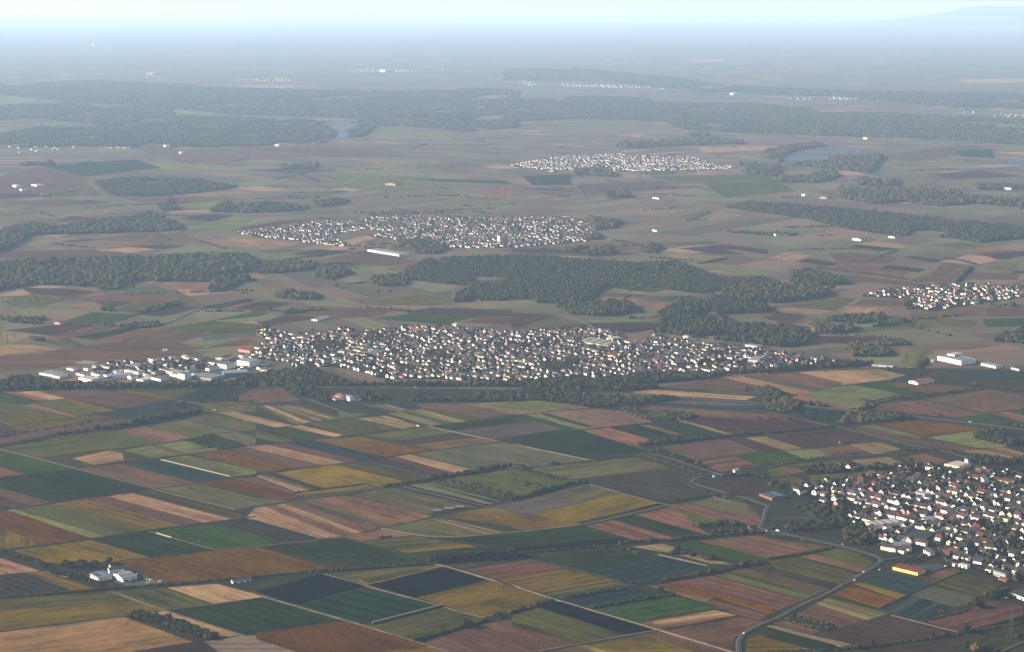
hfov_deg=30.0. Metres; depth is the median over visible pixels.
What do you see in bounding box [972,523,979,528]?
house
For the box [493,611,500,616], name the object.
tree
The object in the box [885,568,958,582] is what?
field
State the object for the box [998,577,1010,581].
garden hall
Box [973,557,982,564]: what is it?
house
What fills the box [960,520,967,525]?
house
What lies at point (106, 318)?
field
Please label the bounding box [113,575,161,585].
yard
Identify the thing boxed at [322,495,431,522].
field
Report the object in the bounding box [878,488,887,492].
house
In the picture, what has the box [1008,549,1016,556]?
house
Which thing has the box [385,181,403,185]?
red far house
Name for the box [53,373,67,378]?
hall
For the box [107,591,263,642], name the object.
dirt track
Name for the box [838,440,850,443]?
field barn
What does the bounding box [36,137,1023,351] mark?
hedgerows
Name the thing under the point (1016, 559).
house
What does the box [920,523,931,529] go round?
house
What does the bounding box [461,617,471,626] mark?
tree
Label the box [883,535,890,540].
house
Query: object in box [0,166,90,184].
field
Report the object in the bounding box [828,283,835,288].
tree
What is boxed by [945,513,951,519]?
house
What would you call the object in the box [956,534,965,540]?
house
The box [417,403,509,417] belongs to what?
field
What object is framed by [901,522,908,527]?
house
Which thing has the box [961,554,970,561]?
house
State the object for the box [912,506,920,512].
house
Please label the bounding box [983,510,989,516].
house
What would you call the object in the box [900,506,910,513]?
house
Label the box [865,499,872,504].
house
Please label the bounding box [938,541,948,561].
road
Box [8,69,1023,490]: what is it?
houses
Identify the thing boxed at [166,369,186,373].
hall
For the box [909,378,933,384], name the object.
red barn
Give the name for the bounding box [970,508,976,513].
house
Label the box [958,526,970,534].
house
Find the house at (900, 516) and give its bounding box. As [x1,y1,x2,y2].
[897,513,909,519]
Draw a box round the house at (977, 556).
[972,554,982,558]
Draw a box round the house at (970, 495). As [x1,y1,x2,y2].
[968,493,976,498]
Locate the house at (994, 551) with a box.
[987,549,997,554]
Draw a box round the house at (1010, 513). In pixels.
[1007,511,1013,516]
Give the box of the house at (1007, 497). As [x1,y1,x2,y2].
[1004,494,1012,500]
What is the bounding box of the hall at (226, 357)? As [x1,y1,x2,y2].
[215,354,232,360]
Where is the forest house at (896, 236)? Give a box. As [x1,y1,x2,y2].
[888,234,901,237]
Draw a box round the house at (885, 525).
[883,523,889,528]
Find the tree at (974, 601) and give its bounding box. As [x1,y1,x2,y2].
[970,598,981,604]
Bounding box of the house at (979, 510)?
[976,507,981,513]
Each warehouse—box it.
[146,72,161,74]
[904,528,933,538]
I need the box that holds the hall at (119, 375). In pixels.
[104,372,133,378]
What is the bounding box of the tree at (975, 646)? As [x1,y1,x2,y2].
[970,642,983,651]
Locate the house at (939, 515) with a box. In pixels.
[935,512,947,518]
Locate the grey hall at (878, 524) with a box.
[864,518,902,528]
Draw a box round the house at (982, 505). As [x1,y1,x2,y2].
[980,503,989,509]
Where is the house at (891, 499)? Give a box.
[887,496,897,503]
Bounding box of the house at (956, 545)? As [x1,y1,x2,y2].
[954,543,966,548]
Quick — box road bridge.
[756,526,774,532]
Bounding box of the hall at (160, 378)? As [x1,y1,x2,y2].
[151,375,169,381]
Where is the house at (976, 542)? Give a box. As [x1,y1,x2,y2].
[972,539,983,545]
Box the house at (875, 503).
[872,500,880,506]
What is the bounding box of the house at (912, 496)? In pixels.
[906,493,915,499]
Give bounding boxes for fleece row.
[161,459,230,476]
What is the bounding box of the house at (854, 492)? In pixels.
[852,490,859,494]
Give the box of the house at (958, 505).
[951,502,962,508]
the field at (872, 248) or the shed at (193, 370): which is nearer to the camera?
the shed at (193, 370)
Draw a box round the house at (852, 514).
[847,511,855,516]
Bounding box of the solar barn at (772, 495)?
[759,491,786,500]
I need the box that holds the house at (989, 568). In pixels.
[985,565,993,572]
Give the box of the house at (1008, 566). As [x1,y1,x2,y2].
[1002,564,1012,568]
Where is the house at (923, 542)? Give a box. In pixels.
[920,538,927,546]
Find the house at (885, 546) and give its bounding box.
[880,542,891,550]
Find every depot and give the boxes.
[871,364,893,366]
[1008,589,1023,600]
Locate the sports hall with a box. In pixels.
[944,460,971,468]
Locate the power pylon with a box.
[1007,606,1016,638]
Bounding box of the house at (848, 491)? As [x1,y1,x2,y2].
[844,489,852,494]
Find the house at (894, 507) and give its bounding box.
[890,504,898,510]
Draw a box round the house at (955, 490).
[952,488,958,493]
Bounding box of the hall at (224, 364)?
[208,360,235,368]
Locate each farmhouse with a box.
[335,393,344,399]
[846,463,856,468]
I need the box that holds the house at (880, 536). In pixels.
[877,533,885,539]
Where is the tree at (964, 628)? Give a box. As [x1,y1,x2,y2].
[961,624,970,631]
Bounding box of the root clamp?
[372,604,442,623]
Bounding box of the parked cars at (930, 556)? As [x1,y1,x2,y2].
[916,555,933,562]
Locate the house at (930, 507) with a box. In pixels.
[927,504,934,510]
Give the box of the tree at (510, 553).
[507,548,512,557]
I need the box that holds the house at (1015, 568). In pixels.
[1012,566,1019,572]
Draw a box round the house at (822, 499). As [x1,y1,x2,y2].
[819,496,826,501]
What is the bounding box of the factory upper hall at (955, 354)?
[947,352,962,355]
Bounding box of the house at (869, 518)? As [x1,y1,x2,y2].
[866,516,875,520]
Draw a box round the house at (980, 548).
[977,546,985,551]
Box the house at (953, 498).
[949,495,955,501]
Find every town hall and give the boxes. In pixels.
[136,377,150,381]
[342,330,364,334]
[365,349,377,354]
[410,327,423,332]
[517,340,527,346]
[582,337,596,343]
[586,338,604,343]
[594,340,610,345]
[602,341,616,345]
[745,343,762,347]
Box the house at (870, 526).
[867,524,875,530]
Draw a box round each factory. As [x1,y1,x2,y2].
[380,69,393,71]
[937,355,975,364]
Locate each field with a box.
[0,95,35,104]
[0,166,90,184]
[0,182,95,192]
[0,193,39,198]
[0,250,147,259]
[0,331,30,343]
[0,344,58,355]
[0,350,212,370]
[0,391,46,400]
[0,394,31,403]
[0,403,68,419]
[0,408,49,422]
[0,413,30,426]
[0,419,129,443]
[0,423,9,427]
[0,428,32,435]
[0,450,72,473]
[0,467,23,476]
[0,469,150,501]
[0,488,49,508]
[0,496,25,505]
[0,510,89,543]
[0,527,41,548]
[0,558,38,573]
[0,573,69,596]
[0,592,160,630]
[0,594,132,610]
[0,617,191,651]
[1,293,89,308]
[2,200,95,206]
[2,431,161,457]
[3,305,94,311]
[6,295,63,303]
[7,323,94,335]
[7,509,102,537]
[12,415,87,430]
[15,504,148,535]
[15,540,147,562]
[16,391,62,399]
[22,288,95,295]
[22,404,74,416]
[26,571,93,589]
[36,121,87,124]
[37,400,94,415]
[41,338,85,347]
[41,390,115,398]
[43,189,99,197]
[43,341,210,352]
[45,159,160,175]
[45,450,147,467]
[51,325,117,337]
[55,499,177,529]
[56,398,112,411]
[60,216,98,220]
[62,238,92,242]
[67,312,138,324]
[69,293,196,303]
[70,393,171,407]
[72,450,123,464]
[74,415,116,420]
[75,200,107,203]
[75,328,136,339]
[80,464,196,487]
[87,496,197,525]
[92,241,149,246]
[93,234,200,243]
[94,532,212,556]
[96,300,132,307]
[98,329,160,339]
[99,247,153,252]
[102,400,177,418]
[110,493,229,522]
[114,302,161,312]
[114,390,174,399]
[114,588,212,608]
[117,430,165,442]
[117,547,333,582]
[121,197,246,205]
[121,329,209,342]
[121,427,189,441]
[121,460,226,482]
[124,441,217,457]
[129,244,181,248]
[133,642,217,651]
[135,149,309,161]
[135,305,200,316]
[135,389,198,397]
[136,490,242,518]
[144,420,211,437]
[146,162,252,170]
[147,444,184,454]
[148,316,183,323]
[152,524,273,549]
[152,611,237,637]
[158,283,209,289]
[160,321,255,334]
[160,484,280,508]
[163,456,255,476]
[165,457,243,475]
[166,420,230,433]
[167,584,259,602]
[170,599,339,633]
[173,191,252,196]
[174,110,212,114]
[176,200,262,208]
[176,389,219,400]
[180,214,232,220]
[183,418,241,431]
[186,434,242,448]
[189,340,231,347]
[190,248,261,254]
[191,413,255,430]
[191,450,300,472]
[194,216,275,230]
[194,389,237,400]
[198,404,255,412]
[201,478,299,500]
[202,402,251,405]
[203,298,255,308]
[204,236,295,246]
[205,635,294,651]
[210,339,255,347]
[211,311,268,320]
[214,518,316,542]
[215,432,255,445]
[218,300,267,308]
[221,411,292,426]
[225,287,287,294]
[228,447,319,467]
[229,85,297,87]
[232,219,313,230]
[235,301,291,310]
[236,478,301,496]
[237,387,297,402]
[247,506,339,537]
[248,445,343,464]
[249,168,334,172]
[253,147,418,156]
[256,249,304,252]
[256,405,301,424]
[256,431,293,441]
[256,438,274,444]
[256,574,363,603]
[256,621,427,651]
[257,314,317,324]
[257,476,310,492]
[258,255,307,260]
[258,430,304,440]
[258,474,312,489]
[261,538,428,568]
[263,405,308,422]
[265,427,326,439]
[266,505,351,535]
[267,473,321,488]
[269,405,316,421]
[270,443,356,461]
[276,405,320,420]
[276,464,400,487]
[278,504,361,533]
[279,405,328,419]
[284,502,372,531]
[286,405,332,418]
[288,440,383,459]
[289,405,338,417]
[289,425,341,436]
[293,250,346,256]
[295,501,385,528]
[297,484,375,495]
[298,588,434,623]
[300,306,393,318]
[301,405,343,411]
[304,258,345,264]
[304,500,390,526]
[310,412,364,422]
[310,419,397,434]
[310,498,403,524]
[314,437,427,456]
[316,261,361,266]
[320,174,465,190]
[321,437,393,447]
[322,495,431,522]
[331,251,418,265]
[332,565,442,584]
[335,157,415,165]
[336,168,416,173]
[339,460,422,480]
[340,303,405,309]
[344,530,409,540]
[347,265,395,272]
[347,404,389,412]
[353,488,474,513]
[357,566,441,584]
[358,416,415,428]
[359,460,430,478]
[360,404,396,411]
[360,569,422,582]
[361,536,464,550]
[362,294,452,305]
[363,427,452,440]
[367,132,462,138]
[367,607,488,640]
[369,404,403,410]
[371,567,485,596]
[373,459,447,474]
[376,313,470,323]
[382,404,406,410]
[383,647,444,651]
[385,517,502,537]
[386,457,450,473]
[388,262,416,267]
[388,404,415,409]
[388,412,438,425]
[396,412,440,424]
[396,454,471,472]
[396,487,481,506]
[401,544,474,552]
[402,411,449,423]
[402,435,470,443]
[402,486,483,505]
[404,178,511,183]
[404,405,423,408]
[405,485,487,504]
[410,307,511,317]
[410,410,457,422]
[410,453,478,469]
[411,485,489,503]
[412,438,487,446]
[412,547,495,554]
[414,482,498,503]
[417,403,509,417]
[418,409,464,421]
[418,581,547,616]
[420,443,584,467]
[425,409,486,420]
[425,440,497,449]
[425,620,573,651]
[432,467,582,498]
[433,417,511,428]
[434,486,497,502]
[438,521,489,533]
[442,526,629,551]
[443,508,580,529]
[444,520,495,532]
[446,558,511,567]
[448,520,499,532]
[457,420,560,438]
[462,317,511,324]
[465,559,561,578]
[471,401,588,414]
[479,185,511,199]
[482,484,596,513]
[486,401,575,410]
[498,569,614,592]
[511,610,595,634]
[512,249,636,256]
[512,313,552,328]
[512,430,641,457]
[512,608,623,642]
[513,316,579,328]
[516,538,625,551]
[523,174,571,184]
[528,120,654,125]
[529,412,593,428]
[529,457,669,478]
[531,494,659,522]
[532,549,648,571]
[539,243,638,252]
[541,413,592,426]
[541,602,653,634]
[547,582,628,598]
[548,256,620,259]
[549,409,651,427]
[550,646,591,651]
[551,323,656,332]
[554,585,629,598]
[555,485,621,501]
[565,589,656,607]
[576,181,676,193]
[578,503,662,523]
[579,645,606,651]
[580,469,709,503]
[584,428,649,446]
[585,450,644,459]
[587,318,657,322]
[587,635,692,651]
[588,520,672,540]
[591,557,706,584]
[593,298,634,301]
[596,597,715,621]
[602,293,646,297]
[606,285,664,292]
[611,421,723,439]
[612,392,645,397]
[615,516,705,537]
[617,173,651,178]
[618,259,667,261]
[621,133,647,136]
[632,389,755,399]
[633,301,668,308]
[633,544,731,564]
[638,507,707,533]
[640,406,805,421]
[641,425,680,433]
[642,612,737,628]
[644,631,727,651]
[646,296,704,303]
[647,413,702,420]
[649,584,709,602]
[651,456,710,474]
[652,610,733,624]
[654,584,713,599]
[655,241,723,245]
[657,175,774,180]
[657,402,766,412]
[661,253,720,259]
[662,439,759,459]
[662,495,714,503]
[665,617,761,649]
[667,400,753,405]
[668,378,783,393]
[668,541,767,562]
[669,581,773,613]
[672,504,760,525]
[673,576,800,610]
[676,420,729,433]
[678,244,767,253]
[679,171,724,174]
[681,512,715,523]
[684,417,823,433]
[686,59,728,61]
[692,498,757,514]
[693,263,767,275]
[698,147,775,152]
[700,535,826,557]
[702,456,758,470]
[704,181,793,197]
[705,479,767,495]
[707,600,767,619]
[708,270,730,273]
[710,391,744,394]
[714,572,811,599]
[715,68,824,75]
[725,275,753,279]
[725,376,813,393]
[726,571,817,596]
[727,250,767,257]
[728,438,782,451]
[733,451,802,466]
[735,569,826,593]
[742,375,825,391]
[745,568,830,590]
[746,635,818,651]
[747,436,802,449]
[751,567,834,588]
[755,372,842,388]
[764,312,806,323]
[768,413,805,420]
[768,468,791,476]
[768,476,802,483]
[768,557,859,583]
[768,569,836,588]
[768,625,848,646]
[768,627,835,651]
[769,253,807,261]
[769,428,887,448]
[770,559,788,562]
[775,322,810,328]
[775,621,818,633]
[776,307,831,313]
[776,466,803,473]
[782,296,855,310]
[785,449,831,458]
[787,250,820,255]
[792,394,853,408]
[792,460,847,465]
[793,187,830,189]
[795,317,812,323]
[795,408,844,422]
[797,604,865,627]
[798,258,836,265]
[799,370,889,384]
[800,555,866,571]
[804,393,866,407]
[805,385,898,399]
[808,318,829,324]
[810,470,885,480]
[811,549,872,567]
[816,336,881,342]
[816,602,871,619]
[817,445,873,455]
[819,110,851,111]
[820,601,875,618]
[821,616,955,644]
[822,599,881,617]
[826,599,884,615]
[827,598,888,614]
[828,263,907,278]
[829,253,898,262]
[834,587,895,607]
[840,305,892,313]
[845,275,930,285]
[846,369,904,378]
[849,427,978,450]
[851,245,892,250]
[851,442,899,453]
[852,457,901,464]
[853,299,902,305]
[855,583,904,598]
[858,383,923,394]
[860,241,917,247]
[861,425,921,437]
[861,572,931,593]
[872,400,975,417]
[879,420,983,435]
[880,637,987,651]
[882,265,924,271]
[883,144,990,161]
[883,595,954,619]
[885,110,913,112]
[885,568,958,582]
[886,383,972,392]
[901,348,936,367]
[904,454,947,463]
[905,246,933,250]
[905,256,940,262]
[906,306,983,315]
[911,316,976,326]
[911,587,975,606]
[915,262,968,281]
[916,400,988,415]
[927,389,1023,412]
[928,431,1021,447]
[928,601,1023,631]
[929,170,1022,178]
[935,242,986,248]
[935,345,994,348]
[935,573,1000,596]
[952,372,1023,377]
[955,415,1004,423]
[957,149,994,157]
[959,280,1015,284]
[961,79,1023,82]
[964,450,1008,458]
[968,246,1012,252]
[968,273,1018,279]
[973,260,1018,270]
[975,615,1023,629]
[978,450,1021,459]
[981,638,1019,650]
[982,251,1023,257]
[982,318,1023,326]
[982,448,1022,457]
[986,115,1023,118]
[986,307,1023,315]
[990,448,1022,455]
[993,412,1023,421]
[995,255,1014,258]
[997,447,1023,454]
[999,152,1023,154]
[1013,411,1023,415]
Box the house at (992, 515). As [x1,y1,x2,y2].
[989,513,999,518]
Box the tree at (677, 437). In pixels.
[671,435,680,439]
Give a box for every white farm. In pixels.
[652,228,664,231]
[774,233,787,235]
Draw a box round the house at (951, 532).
[946,530,953,536]
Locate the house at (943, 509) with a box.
[940,507,948,512]
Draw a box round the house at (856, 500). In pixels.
[854,498,861,504]
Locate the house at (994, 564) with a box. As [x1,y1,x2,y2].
[988,561,998,567]
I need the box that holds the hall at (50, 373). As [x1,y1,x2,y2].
[39,370,67,376]
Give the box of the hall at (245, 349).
[238,347,256,352]
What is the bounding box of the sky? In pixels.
[0,0,1023,15]
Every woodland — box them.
[0,80,520,118]
[0,102,520,131]
[0,123,376,147]
[0,196,1023,345]
[0,210,183,250]
[0,252,258,289]
[0,358,873,390]
[18,159,1023,206]
[93,176,237,196]
[96,215,665,299]
[157,197,348,212]
[285,380,514,401]
[403,253,776,302]
[502,67,1023,108]
[502,95,1023,144]
[508,376,677,406]
[556,267,848,315]
[572,130,883,198]
[621,405,694,420]
[653,293,812,346]
[721,280,830,302]
[725,200,1023,242]
[742,384,912,424]
[768,462,893,544]
[812,311,907,356]
[969,427,1023,464]
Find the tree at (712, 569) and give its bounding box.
[708,567,715,572]
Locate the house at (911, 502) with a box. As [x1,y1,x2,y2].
[905,500,914,505]
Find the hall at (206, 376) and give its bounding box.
[192,372,224,380]
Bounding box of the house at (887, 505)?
[884,503,890,508]
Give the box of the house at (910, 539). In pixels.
[906,536,913,543]
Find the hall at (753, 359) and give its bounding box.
[748,356,763,362]
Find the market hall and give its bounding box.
[892,563,925,575]
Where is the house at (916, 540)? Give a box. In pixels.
[913,538,920,544]
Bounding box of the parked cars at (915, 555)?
[902,554,916,561]
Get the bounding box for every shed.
[66,367,77,370]
[76,372,87,375]
[83,366,92,370]
[91,372,102,375]
[92,364,99,367]
[100,376,112,380]
[127,374,137,379]
[148,357,158,360]
[151,370,164,374]
[170,372,177,377]
[179,362,194,367]
[185,368,198,372]
[205,366,219,370]
[231,577,250,583]
[248,355,258,358]
[256,365,265,369]
[260,362,269,365]
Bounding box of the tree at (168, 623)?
[165,621,172,627]
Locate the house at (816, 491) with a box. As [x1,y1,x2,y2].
[812,488,819,494]
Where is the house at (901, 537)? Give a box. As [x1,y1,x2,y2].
[897,535,905,540]
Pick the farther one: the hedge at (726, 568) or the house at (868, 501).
the house at (868, 501)
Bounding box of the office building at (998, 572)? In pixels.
[993,568,1011,578]
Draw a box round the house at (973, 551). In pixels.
[966,549,977,554]
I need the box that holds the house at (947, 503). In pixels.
[942,501,950,506]
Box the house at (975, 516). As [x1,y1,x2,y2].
[970,513,981,519]
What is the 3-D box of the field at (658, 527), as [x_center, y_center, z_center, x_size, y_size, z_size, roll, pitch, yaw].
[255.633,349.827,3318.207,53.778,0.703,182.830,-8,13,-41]
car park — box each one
[74,361,96,363]
[911,564,946,570]
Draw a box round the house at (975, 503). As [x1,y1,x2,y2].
[972,500,978,506]
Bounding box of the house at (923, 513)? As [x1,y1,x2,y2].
[919,510,926,516]
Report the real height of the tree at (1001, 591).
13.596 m
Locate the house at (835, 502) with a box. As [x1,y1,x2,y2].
[833,499,840,505]
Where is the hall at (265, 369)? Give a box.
[260,368,283,371]
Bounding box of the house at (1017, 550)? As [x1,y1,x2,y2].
[1007,547,1021,552]
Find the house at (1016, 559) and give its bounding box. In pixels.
[1012,556,1019,562]
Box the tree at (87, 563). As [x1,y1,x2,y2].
[84,561,90,566]
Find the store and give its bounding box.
[958,562,970,568]
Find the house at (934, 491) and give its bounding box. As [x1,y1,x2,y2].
[930,489,937,495]
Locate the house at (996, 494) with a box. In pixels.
[993,492,999,497]
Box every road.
[63,386,513,389]
[133,583,159,589]
[172,399,262,406]
[263,398,352,414]
[589,393,1023,429]
[639,383,743,389]
[650,454,720,473]
[690,473,883,651]
[747,410,968,457]
[767,452,911,467]
[770,517,809,519]
[883,553,957,564]
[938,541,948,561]
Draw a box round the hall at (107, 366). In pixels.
[102,364,120,368]
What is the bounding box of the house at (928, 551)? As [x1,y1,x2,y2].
[923,546,934,555]
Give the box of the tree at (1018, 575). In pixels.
[1010,573,1020,578]
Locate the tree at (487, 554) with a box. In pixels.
[484,550,490,559]
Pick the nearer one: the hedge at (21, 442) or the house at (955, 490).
the house at (955, 490)
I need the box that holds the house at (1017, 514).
[1014,511,1021,517]
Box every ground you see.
[0,16,1023,388]
[93,358,211,369]
[239,223,352,246]
[256,328,814,380]
[371,218,593,247]
[512,154,735,170]
[795,465,1023,579]
[869,286,1017,310]
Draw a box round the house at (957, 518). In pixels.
[951,516,960,522]
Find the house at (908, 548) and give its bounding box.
[902,544,911,551]
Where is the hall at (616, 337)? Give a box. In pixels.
[606,336,621,339]
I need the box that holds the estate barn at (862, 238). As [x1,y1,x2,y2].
[852,237,871,240]
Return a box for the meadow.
[0,368,1023,651]
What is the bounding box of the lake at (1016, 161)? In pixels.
[1008,159,1023,163]
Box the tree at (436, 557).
[434,553,438,560]
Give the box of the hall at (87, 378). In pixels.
[78,375,99,381]
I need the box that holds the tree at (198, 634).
[196,632,203,636]
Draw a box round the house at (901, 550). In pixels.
[897,546,906,553]
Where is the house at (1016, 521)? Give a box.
[1013,518,1020,523]
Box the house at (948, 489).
[945,487,951,492]
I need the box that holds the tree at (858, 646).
[853,643,862,648]
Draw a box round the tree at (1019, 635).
[1015,632,1023,639]
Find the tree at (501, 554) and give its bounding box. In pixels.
[498,550,503,558]
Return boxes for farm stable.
[329,396,339,400]
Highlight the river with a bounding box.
[335,121,346,137]
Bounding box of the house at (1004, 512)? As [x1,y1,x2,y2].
[999,509,1007,515]
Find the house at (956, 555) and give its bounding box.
[953,552,960,558]
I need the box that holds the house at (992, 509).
[984,505,997,512]
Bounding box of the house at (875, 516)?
[870,513,879,519]
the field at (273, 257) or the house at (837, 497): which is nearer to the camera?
the house at (837, 497)
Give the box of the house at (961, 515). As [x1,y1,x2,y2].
[957,512,965,518]
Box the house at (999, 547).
[993,545,1002,551]
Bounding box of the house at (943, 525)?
[937,522,945,528]
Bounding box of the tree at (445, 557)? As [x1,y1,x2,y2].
[443,553,448,561]
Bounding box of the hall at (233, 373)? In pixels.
[222,369,247,376]
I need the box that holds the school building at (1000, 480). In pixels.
[991,476,1011,483]
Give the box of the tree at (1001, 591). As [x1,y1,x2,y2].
[994,588,1005,594]
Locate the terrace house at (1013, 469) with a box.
[1006,466,1017,472]
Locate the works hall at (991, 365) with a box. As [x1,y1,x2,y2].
[981,362,1002,368]
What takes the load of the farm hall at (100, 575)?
on the ground at (426, 52)
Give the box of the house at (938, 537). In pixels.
[935,533,942,540]
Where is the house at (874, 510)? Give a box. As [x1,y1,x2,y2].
[871,508,878,513]
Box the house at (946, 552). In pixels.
[941,549,949,555]
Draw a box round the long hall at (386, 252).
[367,248,408,255]
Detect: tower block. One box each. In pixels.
[497,235,502,241]
[503,235,507,241]
[507,235,511,242]
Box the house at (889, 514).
[885,511,895,517]
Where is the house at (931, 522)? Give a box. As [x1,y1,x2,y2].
[928,520,938,525]
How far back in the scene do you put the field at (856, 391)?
4464.98 m
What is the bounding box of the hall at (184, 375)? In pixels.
[178,371,191,379]
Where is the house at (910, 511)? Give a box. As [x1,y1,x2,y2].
[905,508,913,514]
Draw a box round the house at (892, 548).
[889,544,897,551]
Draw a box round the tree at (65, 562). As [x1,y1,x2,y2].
[62,559,69,566]
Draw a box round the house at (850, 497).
[846,494,855,500]
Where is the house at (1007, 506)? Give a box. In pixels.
[1005,504,1014,508]
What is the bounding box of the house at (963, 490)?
[958,487,967,493]
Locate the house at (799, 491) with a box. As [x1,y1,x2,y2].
[796,487,802,494]
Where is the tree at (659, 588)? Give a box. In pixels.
[655,586,664,591]
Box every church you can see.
[506,335,517,345]
[953,286,961,294]
[981,473,988,482]
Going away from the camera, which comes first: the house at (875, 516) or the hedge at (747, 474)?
the house at (875, 516)
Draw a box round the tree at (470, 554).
[468,551,472,559]
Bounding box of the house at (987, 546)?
[982,542,994,549]
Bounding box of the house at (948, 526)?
[946,524,953,529]
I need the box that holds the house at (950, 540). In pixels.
[946,537,956,544]
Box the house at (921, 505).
[916,502,928,508]
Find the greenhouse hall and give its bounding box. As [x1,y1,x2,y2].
[890,541,910,545]
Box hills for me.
[798,6,1023,26]
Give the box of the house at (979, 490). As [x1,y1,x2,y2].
[977,488,985,493]
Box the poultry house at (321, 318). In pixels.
[311,316,330,320]
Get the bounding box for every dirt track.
[0,449,234,509]
[0,503,52,509]
[0,571,67,577]
[0,597,262,631]
[3,468,73,476]
[5,516,255,549]
[40,439,186,458]
[42,287,127,304]
[51,489,152,501]
[75,327,124,336]
[79,459,159,467]
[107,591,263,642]
[115,550,215,561]
[149,531,214,549]
[151,299,243,327]
[153,447,255,458]
[155,442,500,488]
[216,537,343,550]
[237,480,430,509]
[249,592,450,651]
[256,620,340,633]
[270,408,590,443]
[324,573,486,617]
[340,536,427,560]
[381,505,665,536]
[423,425,589,459]
[435,564,733,651]
[506,453,660,469]
[511,315,592,326]
[512,420,675,436]
[528,558,623,582]
[539,629,659,651]
[580,429,644,449]
[588,483,714,505]
[638,616,738,627]
[658,554,706,565]
[768,625,851,644]
[880,571,961,608]
[891,614,957,631]
[970,632,1023,643]
[1002,641,1023,651]
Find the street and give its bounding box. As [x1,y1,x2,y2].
[866,488,940,549]
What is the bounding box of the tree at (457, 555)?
[455,551,460,559]
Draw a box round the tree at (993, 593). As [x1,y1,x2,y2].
[988,590,1000,597]
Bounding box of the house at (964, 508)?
[961,506,970,510]
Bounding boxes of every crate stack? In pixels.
[443,507,454,509]
[456,505,464,508]
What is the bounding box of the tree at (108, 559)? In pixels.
[104,556,112,563]
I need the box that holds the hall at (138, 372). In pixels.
[124,369,144,374]
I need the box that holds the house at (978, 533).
[976,531,983,535]
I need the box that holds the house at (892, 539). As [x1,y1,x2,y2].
[889,536,897,541]
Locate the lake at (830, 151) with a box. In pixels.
[804,149,860,153]
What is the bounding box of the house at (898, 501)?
[894,497,904,504]
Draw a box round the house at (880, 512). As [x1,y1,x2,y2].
[877,509,884,515]
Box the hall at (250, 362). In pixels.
[237,358,259,367]
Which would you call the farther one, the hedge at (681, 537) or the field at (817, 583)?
the hedge at (681, 537)
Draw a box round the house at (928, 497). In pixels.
[924,494,931,500]
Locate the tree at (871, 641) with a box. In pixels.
[869,637,874,644]
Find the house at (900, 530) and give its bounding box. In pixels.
[895,528,903,533]
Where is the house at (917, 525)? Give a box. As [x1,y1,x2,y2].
[914,523,922,528]
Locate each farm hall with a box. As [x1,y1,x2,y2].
[90,571,111,580]
[113,571,136,581]
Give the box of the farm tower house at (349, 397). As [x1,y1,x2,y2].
[345,394,354,400]
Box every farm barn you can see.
[54,320,68,324]
[108,566,124,573]
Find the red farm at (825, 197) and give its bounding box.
[819,195,831,198]
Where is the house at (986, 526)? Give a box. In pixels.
[980,524,989,529]
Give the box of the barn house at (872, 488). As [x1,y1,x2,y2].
[868,485,875,490]
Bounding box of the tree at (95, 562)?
[90,560,99,565]
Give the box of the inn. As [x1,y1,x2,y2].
[949,481,961,488]
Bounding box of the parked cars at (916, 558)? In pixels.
[909,553,925,561]
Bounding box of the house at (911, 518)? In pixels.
[904,515,915,522]
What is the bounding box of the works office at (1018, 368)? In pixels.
[1011,365,1023,370]
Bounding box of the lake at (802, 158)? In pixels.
[783,156,829,160]
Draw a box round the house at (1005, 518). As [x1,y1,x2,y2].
[1001,515,1010,521]
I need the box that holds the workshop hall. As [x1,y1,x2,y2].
[920,516,938,520]
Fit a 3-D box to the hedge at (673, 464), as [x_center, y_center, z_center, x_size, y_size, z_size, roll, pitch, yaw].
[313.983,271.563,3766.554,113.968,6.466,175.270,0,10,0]
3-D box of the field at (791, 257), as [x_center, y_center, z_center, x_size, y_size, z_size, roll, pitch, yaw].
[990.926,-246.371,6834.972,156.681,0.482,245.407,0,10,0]
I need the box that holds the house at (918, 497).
[915,494,921,500]
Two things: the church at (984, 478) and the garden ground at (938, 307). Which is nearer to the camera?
the church at (984, 478)
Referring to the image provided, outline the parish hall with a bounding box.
[915,490,930,497]
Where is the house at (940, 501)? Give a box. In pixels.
[936,498,943,503]
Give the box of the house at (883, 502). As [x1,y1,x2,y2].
[879,499,886,505]
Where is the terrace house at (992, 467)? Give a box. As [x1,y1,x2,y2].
[982,464,995,469]
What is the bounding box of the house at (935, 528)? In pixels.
[929,526,939,533]
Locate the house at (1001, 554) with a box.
[995,552,1006,558]
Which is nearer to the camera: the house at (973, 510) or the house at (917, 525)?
the house at (917, 525)
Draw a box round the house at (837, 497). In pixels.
[831,494,843,500]
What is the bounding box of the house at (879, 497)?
[875,494,881,500]
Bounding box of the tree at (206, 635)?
[203,632,211,638]
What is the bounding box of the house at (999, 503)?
[995,500,1002,506]
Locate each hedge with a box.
[0,439,41,444]
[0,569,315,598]
[50,429,84,435]
[91,407,201,429]
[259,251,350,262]
[293,483,361,492]
[316,561,437,571]
[378,535,390,537]
[382,477,429,487]
[412,618,488,640]
[426,462,528,479]
[435,544,612,562]
[507,489,538,499]
[507,598,554,613]
[539,479,587,492]
[563,587,625,597]
[591,592,675,607]
[592,455,633,459]
[611,530,760,546]
[619,547,647,555]
[640,453,703,474]
[643,424,833,443]
[658,561,759,582]
[669,549,716,559]
[687,482,748,501]
[695,519,739,526]
[697,257,727,263]
[711,529,750,533]
[722,471,766,478]
[764,479,791,483]
[764,622,1023,651]
[767,546,832,558]
[771,533,810,541]
[785,617,831,629]
[790,614,834,625]
[816,267,922,281]
[874,386,989,403]
[885,451,912,460]
[887,367,942,377]
[887,440,901,444]
[913,357,929,366]
[927,608,970,620]
[936,448,1009,458]
[943,257,976,264]
[953,266,973,282]
[989,585,1011,596]
[991,387,1023,390]
[1004,421,1023,427]
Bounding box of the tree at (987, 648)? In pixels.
[981,645,994,651]
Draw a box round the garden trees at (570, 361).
[106,153,1023,572]

